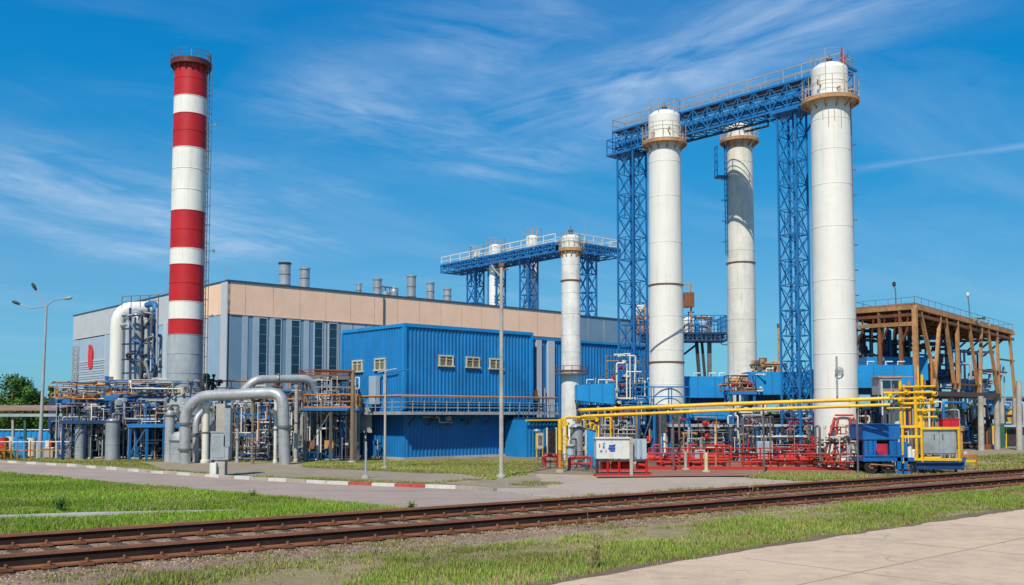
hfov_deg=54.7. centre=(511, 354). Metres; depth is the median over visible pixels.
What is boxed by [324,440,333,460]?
junction box
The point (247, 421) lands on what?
pipe manifold
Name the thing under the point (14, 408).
long shelter
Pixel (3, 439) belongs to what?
storage drum
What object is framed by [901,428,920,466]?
pipe manifold
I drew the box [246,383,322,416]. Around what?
pipe manifold
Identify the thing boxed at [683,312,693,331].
deck drum
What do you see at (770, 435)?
upright
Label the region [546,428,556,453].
door
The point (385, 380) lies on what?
slim post
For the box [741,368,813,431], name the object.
blue duct
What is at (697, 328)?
deck drum
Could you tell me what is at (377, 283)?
roof stack
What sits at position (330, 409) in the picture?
pipe platform
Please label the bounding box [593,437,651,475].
white cabinet
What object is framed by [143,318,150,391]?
vertical duct
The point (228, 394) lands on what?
pipe
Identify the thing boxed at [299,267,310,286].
roof stack
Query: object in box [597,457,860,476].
red slab
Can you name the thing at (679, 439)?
upright
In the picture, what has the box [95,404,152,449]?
dark backdrop shed
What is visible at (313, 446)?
junction box
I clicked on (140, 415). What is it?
pipe manifold
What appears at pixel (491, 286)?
process column
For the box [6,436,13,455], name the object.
storage drum
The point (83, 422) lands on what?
pipe platform
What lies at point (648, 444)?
pipe rack
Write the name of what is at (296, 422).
support column
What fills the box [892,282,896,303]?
roof mast
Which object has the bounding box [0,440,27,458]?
shrub
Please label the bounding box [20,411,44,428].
bush
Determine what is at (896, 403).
vertical tank
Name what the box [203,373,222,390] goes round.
deck piping
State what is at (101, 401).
pipe platform
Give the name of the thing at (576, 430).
vertical tank
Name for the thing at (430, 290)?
roof stack
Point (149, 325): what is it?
duct frame
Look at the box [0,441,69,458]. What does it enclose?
picket fence
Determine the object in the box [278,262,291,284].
roof stack
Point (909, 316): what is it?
rusty frame
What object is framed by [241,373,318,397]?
pipe
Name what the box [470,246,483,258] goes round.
equipment cage
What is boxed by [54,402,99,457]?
pipe manifold
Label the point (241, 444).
pipe manifold
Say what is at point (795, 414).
pipe manifold
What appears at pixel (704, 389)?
blue duct
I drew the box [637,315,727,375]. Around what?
raised deck
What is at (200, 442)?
pipe manifold
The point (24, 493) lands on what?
grass
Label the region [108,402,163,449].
pipe manifold
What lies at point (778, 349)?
thin stack
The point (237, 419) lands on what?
support column
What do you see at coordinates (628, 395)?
pipe manifold
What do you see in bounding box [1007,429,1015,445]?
door
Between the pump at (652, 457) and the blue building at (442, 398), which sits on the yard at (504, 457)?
the blue building at (442, 398)
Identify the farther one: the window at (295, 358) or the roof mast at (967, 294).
the roof mast at (967, 294)
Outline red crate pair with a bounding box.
[938,419,959,457]
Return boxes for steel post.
[556,419,563,472]
[610,411,612,464]
[633,410,637,463]
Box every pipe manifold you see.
[47,403,75,453]
[48,382,112,399]
[49,404,84,453]
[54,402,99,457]
[75,399,109,454]
[81,404,128,458]
[102,379,198,395]
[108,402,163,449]
[110,398,176,431]
[115,403,160,459]
[116,404,147,456]
[134,397,191,458]
[137,401,163,456]
[175,425,234,459]
[199,400,235,460]
[214,400,298,455]
[225,400,273,459]
[233,410,265,457]
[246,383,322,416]
[247,410,293,456]
[254,398,313,459]
[277,391,310,447]
[292,376,359,460]
[302,380,361,458]
[573,406,651,460]
[580,417,610,459]
[583,411,629,451]
[600,353,645,399]
[613,401,647,438]
[661,422,709,457]
[671,415,735,455]
[690,422,736,454]
[718,373,765,391]
[720,405,766,460]
[744,415,813,457]
[746,419,786,460]
[774,411,813,457]
[805,424,856,466]
[858,327,887,357]
[859,411,887,422]
[862,407,888,423]
[873,326,925,356]
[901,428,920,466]
[903,330,972,380]
[923,377,959,399]
[924,400,970,457]
[953,349,1009,406]
[957,405,993,448]
[974,401,1023,442]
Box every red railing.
[647,453,856,469]
[648,448,810,465]
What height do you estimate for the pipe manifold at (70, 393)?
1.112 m
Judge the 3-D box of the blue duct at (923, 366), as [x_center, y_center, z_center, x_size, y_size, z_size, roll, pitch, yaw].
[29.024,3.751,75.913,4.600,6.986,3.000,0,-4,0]
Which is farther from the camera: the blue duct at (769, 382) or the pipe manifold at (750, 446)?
the blue duct at (769, 382)
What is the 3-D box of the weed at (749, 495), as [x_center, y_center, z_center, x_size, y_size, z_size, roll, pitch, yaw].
[6.837,4.056,28.497,0.512,0.589,0.431,3,-5,-40]
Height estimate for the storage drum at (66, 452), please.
1.192 m
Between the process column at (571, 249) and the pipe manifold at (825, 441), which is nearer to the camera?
the pipe manifold at (825, 441)
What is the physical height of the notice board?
1.510 m
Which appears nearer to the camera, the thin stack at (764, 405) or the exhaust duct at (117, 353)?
the exhaust duct at (117, 353)
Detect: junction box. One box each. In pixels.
[307,441,315,460]
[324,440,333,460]
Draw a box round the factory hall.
[73,279,648,426]
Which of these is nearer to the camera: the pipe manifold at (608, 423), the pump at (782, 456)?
the pump at (782, 456)
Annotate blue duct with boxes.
[574,379,614,432]
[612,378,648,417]
[684,373,731,403]
[689,412,728,454]
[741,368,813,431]
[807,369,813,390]
[858,361,914,441]
[859,357,927,403]
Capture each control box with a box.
[693,450,704,465]
[756,441,772,457]
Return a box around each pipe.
[177,386,292,464]
[191,409,201,461]
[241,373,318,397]
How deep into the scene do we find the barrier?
49.73 m
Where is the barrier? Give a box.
[961,454,976,466]
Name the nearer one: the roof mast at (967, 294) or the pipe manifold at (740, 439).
the pipe manifold at (740, 439)
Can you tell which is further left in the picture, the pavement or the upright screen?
the pavement
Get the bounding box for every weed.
[49,496,66,511]
[249,489,257,496]
[407,499,417,507]
[570,513,613,567]
[741,486,758,496]
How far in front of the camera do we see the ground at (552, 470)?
46.63 m
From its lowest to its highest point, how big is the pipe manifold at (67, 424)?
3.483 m
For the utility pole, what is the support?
on the pavement
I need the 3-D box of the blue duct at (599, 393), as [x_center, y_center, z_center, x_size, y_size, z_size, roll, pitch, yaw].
[4.801,3.772,57.512,2.269,4.693,1.330,0,-4,0]
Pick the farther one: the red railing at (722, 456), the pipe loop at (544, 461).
the red railing at (722, 456)
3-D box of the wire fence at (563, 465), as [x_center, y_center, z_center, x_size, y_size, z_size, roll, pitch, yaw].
[2.580,5.157,47.571,0.030,0.714,6.534,1,-4,-23]
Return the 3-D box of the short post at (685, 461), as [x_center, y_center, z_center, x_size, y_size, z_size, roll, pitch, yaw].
[8.136,4.981,46.416,0.384,0.924,0.383,0,-4,0]
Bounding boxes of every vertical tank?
[74,416,90,458]
[105,412,124,459]
[164,404,179,461]
[169,425,191,462]
[566,438,576,468]
[569,419,583,466]
[890,395,901,467]
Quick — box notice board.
[536,433,543,456]
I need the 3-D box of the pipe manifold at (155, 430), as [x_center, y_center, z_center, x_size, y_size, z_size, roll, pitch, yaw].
[-20.491,4.311,57.860,3.520,3.602,0.967,1,-4,-17]
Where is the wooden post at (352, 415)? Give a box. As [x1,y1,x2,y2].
[313,369,355,461]
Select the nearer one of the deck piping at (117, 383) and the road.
the road
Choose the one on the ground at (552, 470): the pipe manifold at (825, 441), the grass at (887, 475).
the grass at (887, 475)
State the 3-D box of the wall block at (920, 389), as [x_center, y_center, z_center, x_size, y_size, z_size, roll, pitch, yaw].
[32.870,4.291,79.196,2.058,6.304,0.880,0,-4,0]
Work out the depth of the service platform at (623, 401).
59.54 m
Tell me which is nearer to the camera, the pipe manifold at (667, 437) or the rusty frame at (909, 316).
the pipe manifold at (667, 437)
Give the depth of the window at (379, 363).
59.47 m
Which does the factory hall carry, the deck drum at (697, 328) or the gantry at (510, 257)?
the gantry at (510, 257)
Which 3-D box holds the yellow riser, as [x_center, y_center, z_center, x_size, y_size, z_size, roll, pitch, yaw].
[3.390,4.363,49.536,2.148,2.802,2.276,0,-4,0]
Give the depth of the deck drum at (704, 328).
89.12 m
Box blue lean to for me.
[505,405,590,456]
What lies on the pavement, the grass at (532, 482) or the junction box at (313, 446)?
the grass at (532, 482)
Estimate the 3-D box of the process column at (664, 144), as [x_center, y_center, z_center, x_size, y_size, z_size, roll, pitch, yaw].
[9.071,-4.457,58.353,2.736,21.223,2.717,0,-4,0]
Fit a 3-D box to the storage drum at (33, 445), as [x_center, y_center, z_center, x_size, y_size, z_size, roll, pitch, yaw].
[-29.906,5.767,61.650,0.580,1.215,0.565,0,-4,0]
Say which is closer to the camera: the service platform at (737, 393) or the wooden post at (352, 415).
the wooden post at (352, 415)
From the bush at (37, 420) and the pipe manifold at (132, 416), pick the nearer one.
the pipe manifold at (132, 416)
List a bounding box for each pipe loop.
[541,454,557,467]
[567,455,593,469]
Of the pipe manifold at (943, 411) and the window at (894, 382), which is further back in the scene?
the pipe manifold at (943, 411)
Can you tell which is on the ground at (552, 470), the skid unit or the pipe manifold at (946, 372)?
the skid unit
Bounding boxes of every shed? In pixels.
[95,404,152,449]
[1002,425,1023,447]
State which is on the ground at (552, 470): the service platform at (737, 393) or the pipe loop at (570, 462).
the pipe loop at (570, 462)
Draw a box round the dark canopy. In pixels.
[911,381,1022,450]
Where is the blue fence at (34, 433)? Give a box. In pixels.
[0,429,67,449]
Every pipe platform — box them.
[55,383,129,442]
[60,420,154,459]
[103,379,212,456]
[127,424,178,459]
[205,380,304,443]
[302,394,361,461]
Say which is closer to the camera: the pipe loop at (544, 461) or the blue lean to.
the pipe loop at (544, 461)
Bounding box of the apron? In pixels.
[552,509,1023,584]
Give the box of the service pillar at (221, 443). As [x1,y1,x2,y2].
[210,404,232,474]
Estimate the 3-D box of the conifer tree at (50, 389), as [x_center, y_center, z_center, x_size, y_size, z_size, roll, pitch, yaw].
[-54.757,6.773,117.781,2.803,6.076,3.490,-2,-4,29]
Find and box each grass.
[0,455,541,483]
[0,471,415,533]
[2,464,1023,533]
[91,545,471,584]
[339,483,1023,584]
[481,475,1022,517]
[509,480,562,486]
[745,471,873,481]
[965,452,1023,469]
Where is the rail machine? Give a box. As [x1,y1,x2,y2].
[848,423,913,473]
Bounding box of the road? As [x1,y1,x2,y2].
[0,462,563,506]
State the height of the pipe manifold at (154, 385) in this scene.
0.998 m
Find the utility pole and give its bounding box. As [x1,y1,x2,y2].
[491,263,508,477]
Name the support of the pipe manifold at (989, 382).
attached to the rusty frame at (909, 316)
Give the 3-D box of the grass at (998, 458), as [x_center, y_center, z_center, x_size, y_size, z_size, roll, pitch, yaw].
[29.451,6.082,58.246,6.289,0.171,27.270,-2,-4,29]
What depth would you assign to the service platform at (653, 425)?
55.75 m
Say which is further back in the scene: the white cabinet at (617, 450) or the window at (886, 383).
the window at (886, 383)
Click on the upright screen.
(589, 442)
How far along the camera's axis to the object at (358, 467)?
50.01 m
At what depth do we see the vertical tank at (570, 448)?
48.18 m
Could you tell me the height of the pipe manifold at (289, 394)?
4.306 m
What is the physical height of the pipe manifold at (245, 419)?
3.438 m
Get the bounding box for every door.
[212,435,224,457]
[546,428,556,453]
[759,442,769,457]
[992,426,993,444]
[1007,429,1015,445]
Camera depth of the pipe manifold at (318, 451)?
56.22 m
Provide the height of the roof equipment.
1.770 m
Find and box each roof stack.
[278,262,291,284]
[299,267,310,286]
[356,283,361,291]
[373,278,381,293]
[406,275,416,296]
[426,282,434,298]
[443,288,451,300]
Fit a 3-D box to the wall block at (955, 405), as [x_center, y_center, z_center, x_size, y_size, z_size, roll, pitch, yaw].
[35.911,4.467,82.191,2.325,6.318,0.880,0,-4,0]
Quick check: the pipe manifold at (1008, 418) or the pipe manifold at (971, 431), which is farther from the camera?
the pipe manifold at (1008, 418)
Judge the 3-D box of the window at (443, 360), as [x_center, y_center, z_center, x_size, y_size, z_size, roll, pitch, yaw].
[-3.971,0.383,59.682,1.200,0.700,0.200,3,-5,-41]
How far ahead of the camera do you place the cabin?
48.04 m
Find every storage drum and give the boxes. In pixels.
[0,437,7,455]
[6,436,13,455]
[13,436,22,455]
[18,439,27,457]
[27,437,36,456]
[49,440,57,453]
[65,438,74,453]
[89,440,96,455]
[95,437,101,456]
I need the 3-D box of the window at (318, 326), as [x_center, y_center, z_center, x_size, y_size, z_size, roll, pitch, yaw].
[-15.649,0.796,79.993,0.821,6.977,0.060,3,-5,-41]
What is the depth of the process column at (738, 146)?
60.85 m
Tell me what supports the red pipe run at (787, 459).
on the red slab
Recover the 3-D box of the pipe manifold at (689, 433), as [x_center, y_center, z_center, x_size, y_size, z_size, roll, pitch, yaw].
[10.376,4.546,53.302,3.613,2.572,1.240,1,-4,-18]
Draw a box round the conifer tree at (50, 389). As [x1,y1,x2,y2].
[45,387,53,428]
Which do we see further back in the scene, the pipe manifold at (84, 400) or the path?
the pipe manifold at (84, 400)
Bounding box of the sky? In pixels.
[0,0,1023,406]
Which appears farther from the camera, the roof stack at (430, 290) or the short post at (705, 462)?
the roof stack at (430, 290)
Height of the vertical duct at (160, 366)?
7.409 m
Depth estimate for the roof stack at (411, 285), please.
88.69 m
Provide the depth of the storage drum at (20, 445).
59.61 m
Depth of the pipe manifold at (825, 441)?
47.77 m
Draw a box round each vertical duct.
[120,322,128,379]
[124,309,143,391]
[141,342,143,391]
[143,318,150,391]
[144,301,158,391]
[158,334,162,391]
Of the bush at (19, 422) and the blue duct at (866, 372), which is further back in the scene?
the bush at (19, 422)
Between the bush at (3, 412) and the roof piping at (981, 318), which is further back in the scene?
the bush at (3, 412)
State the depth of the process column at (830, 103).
49.64 m
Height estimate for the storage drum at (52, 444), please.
1.094 m
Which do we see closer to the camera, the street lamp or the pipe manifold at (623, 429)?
the pipe manifold at (623, 429)
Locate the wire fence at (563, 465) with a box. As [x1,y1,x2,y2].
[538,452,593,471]
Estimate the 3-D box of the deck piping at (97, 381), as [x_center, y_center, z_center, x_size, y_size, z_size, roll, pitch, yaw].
[-26.409,2.251,61.970,4.492,1.271,1.296,1,-4,-17]
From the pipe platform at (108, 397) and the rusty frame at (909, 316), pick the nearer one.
the pipe platform at (108, 397)
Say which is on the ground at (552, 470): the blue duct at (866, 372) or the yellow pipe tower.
the yellow pipe tower
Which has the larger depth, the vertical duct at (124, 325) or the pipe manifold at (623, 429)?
the vertical duct at (124, 325)
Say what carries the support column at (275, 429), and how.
on the pavement
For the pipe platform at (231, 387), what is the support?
on the yard at (504, 457)
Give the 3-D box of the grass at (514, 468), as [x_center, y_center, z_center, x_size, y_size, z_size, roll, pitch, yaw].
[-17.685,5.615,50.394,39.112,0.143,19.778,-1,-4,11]
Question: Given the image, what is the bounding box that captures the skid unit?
[900,396,965,472]
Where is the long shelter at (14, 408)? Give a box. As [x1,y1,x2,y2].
[0,405,102,453]
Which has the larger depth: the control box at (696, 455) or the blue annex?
the blue annex
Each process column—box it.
[486,237,504,304]
[523,228,541,308]
[555,225,587,459]
[642,98,686,457]
[714,120,758,455]
[801,47,861,466]
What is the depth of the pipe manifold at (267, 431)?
60.19 m
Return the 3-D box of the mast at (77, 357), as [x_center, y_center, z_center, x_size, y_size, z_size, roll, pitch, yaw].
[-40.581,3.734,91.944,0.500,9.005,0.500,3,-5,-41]
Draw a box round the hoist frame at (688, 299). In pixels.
[683,283,693,331]
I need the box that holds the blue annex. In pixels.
[529,337,646,416]
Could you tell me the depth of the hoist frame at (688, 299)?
88.59 m
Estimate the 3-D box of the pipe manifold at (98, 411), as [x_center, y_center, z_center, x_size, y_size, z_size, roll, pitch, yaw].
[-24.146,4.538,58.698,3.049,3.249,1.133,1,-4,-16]
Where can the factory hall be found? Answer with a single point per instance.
(256, 329)
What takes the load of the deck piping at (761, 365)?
on the blue duct at (769, 382)
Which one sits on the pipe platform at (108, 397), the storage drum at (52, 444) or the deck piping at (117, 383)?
the deck piping at (117, 383)
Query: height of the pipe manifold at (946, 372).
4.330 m
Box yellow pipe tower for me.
[881,358,937,471]
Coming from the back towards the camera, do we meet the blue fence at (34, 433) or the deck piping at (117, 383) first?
the blue fence at (34, 433)
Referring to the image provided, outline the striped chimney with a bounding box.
[162,47,216,457]
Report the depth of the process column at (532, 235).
127.36 m
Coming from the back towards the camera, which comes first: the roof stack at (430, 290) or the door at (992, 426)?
the roof stack at (430, 290)
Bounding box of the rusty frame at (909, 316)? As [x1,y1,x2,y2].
[856,296,1015,424]
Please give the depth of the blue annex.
66.69 m
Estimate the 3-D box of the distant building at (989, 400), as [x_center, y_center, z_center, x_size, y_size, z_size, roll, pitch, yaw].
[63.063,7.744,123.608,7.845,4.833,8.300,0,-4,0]
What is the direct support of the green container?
on the ground at (552, 470)
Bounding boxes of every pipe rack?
[228,402,319,456]
[298,370,350,457]
[584,425,650,454]
[664,406,733,460]
[748,409,813,457]
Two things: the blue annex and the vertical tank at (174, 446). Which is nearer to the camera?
the vertical tank at (174, 446)
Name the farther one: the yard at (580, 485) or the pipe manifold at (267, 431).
the pipe manifold at (267, 431)
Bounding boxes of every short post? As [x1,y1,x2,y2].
[682,451,689,469]
[702,452,710,471]
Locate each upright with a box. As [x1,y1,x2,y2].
[659,411,660,459]
[678,415,680,465]
[769,417,771,452]
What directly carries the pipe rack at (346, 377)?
on the ground at (552, 470)
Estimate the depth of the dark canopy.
73.65 m
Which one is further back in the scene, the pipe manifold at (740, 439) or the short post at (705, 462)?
the pipe manifold at (740, 439)
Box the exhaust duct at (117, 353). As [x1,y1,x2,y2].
[109,301,151,384]
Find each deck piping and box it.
[52,380,125,399]
[103,376,166,396]
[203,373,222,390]
[636,302,648,334]
[683,316,717,331]
[749,359,787,371]
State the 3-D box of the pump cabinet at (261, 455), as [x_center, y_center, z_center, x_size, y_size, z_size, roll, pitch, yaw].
[-15.012,5.652,59.648,1.200,1.200,1.237,0,-4,-6]
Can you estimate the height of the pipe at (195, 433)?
3.129 m
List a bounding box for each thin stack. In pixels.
[759,358,766,413]
[777,324,779,413]
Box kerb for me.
[0,460,579,496]
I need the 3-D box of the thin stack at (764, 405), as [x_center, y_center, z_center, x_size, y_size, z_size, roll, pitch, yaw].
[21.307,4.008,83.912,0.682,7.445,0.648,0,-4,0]
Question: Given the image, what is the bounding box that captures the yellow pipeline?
[578,396,889,473]
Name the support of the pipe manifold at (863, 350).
attached to the rusty frame at (909, 316)
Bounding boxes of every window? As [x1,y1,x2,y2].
[257,317,267,399]
[272,318,281,385]
[290,320,300,386]
[313,321,322,385]
[328,323,337,405]
[352,360,363,372]
[373,358,386,370]
[438,355,454,366]
[465,356,480,367]
[488,358,503,369]
[882,380,890,387]
[892,380,900,387]
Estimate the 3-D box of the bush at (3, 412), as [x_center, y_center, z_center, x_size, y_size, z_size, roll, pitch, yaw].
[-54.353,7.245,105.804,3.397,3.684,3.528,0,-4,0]
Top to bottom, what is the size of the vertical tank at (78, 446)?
2.563 m
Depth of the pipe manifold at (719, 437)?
55.23 m
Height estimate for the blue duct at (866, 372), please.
5.696 m
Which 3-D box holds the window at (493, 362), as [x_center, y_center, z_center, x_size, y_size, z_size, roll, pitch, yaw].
[-1.008,0.592,62.285,1.200,0.700,0.200,3,-5,-41]
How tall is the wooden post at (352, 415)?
5.046 m
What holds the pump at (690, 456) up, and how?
on the red slab
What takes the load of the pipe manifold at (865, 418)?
on the red slab
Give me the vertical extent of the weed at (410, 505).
0.316 m
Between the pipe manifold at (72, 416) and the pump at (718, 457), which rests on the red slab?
the pump at (718, 457)
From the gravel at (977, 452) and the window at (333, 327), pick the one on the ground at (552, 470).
the gravel at (977, 452)
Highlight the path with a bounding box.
[0,509,231,517]
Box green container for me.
[984,423,1004,446]
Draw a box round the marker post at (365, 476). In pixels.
[362,442,369,477]
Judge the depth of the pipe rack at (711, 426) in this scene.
54.25 m
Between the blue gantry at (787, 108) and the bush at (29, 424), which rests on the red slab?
the blue gantry at (787, 108)
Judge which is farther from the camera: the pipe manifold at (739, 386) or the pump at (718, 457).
the pipe manifold at (739, 386)
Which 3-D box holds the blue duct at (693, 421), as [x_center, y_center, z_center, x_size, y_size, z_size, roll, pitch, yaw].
[11.403,4.625,58.211,2.730,3.075,1.830,0,-4,0]
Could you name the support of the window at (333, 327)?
in the factory hall
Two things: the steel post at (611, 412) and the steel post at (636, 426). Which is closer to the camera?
the steel post at (611, 412)
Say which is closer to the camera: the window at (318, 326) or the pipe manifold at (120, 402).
the pipe manifold at (120, 402)
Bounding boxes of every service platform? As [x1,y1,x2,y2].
[604,383,646,437]
[633,386,689,460]
[723,375,756,458]
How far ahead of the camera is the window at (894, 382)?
48.00 m
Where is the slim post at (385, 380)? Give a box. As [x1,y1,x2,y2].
[381,369,410,468]
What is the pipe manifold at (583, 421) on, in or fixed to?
attached to the yellow riser
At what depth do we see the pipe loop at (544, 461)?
48.72 m
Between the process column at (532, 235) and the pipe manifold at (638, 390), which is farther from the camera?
the process column at (532, 235)
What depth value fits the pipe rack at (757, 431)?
53.76 m
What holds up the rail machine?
on the ground at (552, 470)
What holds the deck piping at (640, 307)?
on the raised deck
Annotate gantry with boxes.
[440,233,620,315]
[606,47,856,457]
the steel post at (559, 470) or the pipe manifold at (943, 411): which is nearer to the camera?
the steel post at (559, 470)
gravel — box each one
[0,476,1010,584]
[951,450,1023,465]
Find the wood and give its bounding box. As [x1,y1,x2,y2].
[758,406,968,421]
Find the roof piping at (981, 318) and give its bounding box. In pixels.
[882,317,990,326]
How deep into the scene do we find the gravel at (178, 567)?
19.52 m
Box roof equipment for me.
[380,286,397,295]
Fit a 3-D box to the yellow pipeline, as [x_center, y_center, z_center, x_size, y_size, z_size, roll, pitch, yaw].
[9.702,3.645,44.944,14.018,3.411,0.768,-1,-4,18]
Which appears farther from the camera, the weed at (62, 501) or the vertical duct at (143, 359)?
the vertical duct at (143, 359)
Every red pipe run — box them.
[656,444,732,465]
[744,444,823,466]
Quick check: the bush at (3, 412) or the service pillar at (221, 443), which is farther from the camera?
the bush at (3, 412)
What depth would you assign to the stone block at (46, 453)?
59.52 m
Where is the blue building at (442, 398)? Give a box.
[328,323,558,459]
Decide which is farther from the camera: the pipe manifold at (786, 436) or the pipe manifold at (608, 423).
the pipe manifold at (608, 423)
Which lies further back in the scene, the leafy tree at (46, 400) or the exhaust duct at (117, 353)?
the leafy tree at (46, 400)
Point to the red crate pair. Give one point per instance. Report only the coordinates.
(948, 422)
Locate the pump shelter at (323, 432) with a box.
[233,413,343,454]
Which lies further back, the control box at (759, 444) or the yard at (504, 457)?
the yard at (504, 457)
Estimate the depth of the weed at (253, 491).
31.04 m
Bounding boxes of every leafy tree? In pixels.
[0,373,46,418]
[7,385,48,404]
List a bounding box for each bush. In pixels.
[0,411,10,428]
[0,411,37,428]
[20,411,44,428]
[31,411,47,428]
[43,413,47,427]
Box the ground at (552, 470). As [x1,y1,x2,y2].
[32,421,1023,584]
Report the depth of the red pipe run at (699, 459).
48.06 m
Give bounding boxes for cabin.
[869,376,903,468]
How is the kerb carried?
on the road
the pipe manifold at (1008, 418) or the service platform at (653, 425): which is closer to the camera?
the service platform at (653, 425)
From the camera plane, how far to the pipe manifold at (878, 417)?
50.01 m
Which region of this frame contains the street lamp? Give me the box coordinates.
[12,283,72,457]
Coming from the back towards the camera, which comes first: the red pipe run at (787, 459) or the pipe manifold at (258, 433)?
the pipe manifold at (258, 433)
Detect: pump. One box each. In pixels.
[648,444,667,465]
[678,444,700,465]
[708,444,728,465]
[778,444,807,465]
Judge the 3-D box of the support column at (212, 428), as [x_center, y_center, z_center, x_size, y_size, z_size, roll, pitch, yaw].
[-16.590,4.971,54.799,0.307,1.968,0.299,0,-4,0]
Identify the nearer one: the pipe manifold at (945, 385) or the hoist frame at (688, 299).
the pipe manifold at (945, 385)
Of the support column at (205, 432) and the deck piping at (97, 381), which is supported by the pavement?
the support column at (205, 432)
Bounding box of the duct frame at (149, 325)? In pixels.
[122,295,158,391]
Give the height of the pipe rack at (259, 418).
3.374 m
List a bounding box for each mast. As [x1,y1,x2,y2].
[71,346,79,390]
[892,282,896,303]
[966,292,969,316]
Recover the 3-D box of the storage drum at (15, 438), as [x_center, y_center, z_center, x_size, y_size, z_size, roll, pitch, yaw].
[-30.556,5.701,61.246,0.580,1.297,0.565,0,-4,0]
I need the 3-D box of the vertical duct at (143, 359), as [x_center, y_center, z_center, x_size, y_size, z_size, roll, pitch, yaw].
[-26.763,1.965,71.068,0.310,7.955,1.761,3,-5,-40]
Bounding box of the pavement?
[144,462,546,487]
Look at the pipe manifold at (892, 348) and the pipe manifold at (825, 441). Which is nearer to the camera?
the pipe manifold at (825, 441)
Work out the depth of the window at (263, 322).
76.84 m
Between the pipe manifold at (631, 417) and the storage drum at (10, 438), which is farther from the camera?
the storage drum at (10, 438)
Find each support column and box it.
[200,404,210,462]
[209,427,214,461]
[235,417,239,462]
[250,402,254,463]
[273,399,277,462]
[293,385,298,461]
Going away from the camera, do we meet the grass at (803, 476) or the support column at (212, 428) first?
the grass at (803, 476)
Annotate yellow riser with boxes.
[561,414,598,467]
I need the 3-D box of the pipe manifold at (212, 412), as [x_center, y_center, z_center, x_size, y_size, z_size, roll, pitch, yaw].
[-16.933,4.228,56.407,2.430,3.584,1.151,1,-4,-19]
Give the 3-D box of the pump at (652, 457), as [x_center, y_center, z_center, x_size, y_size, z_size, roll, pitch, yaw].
[7.118,5.074,49.783,1.300,1.150,0.600,0,-4,0]
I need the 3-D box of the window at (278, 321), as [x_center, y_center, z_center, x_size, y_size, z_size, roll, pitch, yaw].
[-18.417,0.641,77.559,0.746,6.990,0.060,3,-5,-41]
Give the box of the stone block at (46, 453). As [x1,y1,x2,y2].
[42,447,54,457]
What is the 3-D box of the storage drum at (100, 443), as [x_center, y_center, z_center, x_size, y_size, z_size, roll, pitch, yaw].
[-25.228,5.646,60.327,0.580,1.295,0.566,0,-4,0]
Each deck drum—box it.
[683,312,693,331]
[695,316,700,331]
[699,321,706,331]
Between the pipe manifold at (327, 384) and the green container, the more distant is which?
the green container
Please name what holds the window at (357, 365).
in the blue building at (442, 398)
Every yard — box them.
[59,451,548,457]
[461,474,841,495]
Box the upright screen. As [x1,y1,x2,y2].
[585,430,594,469]

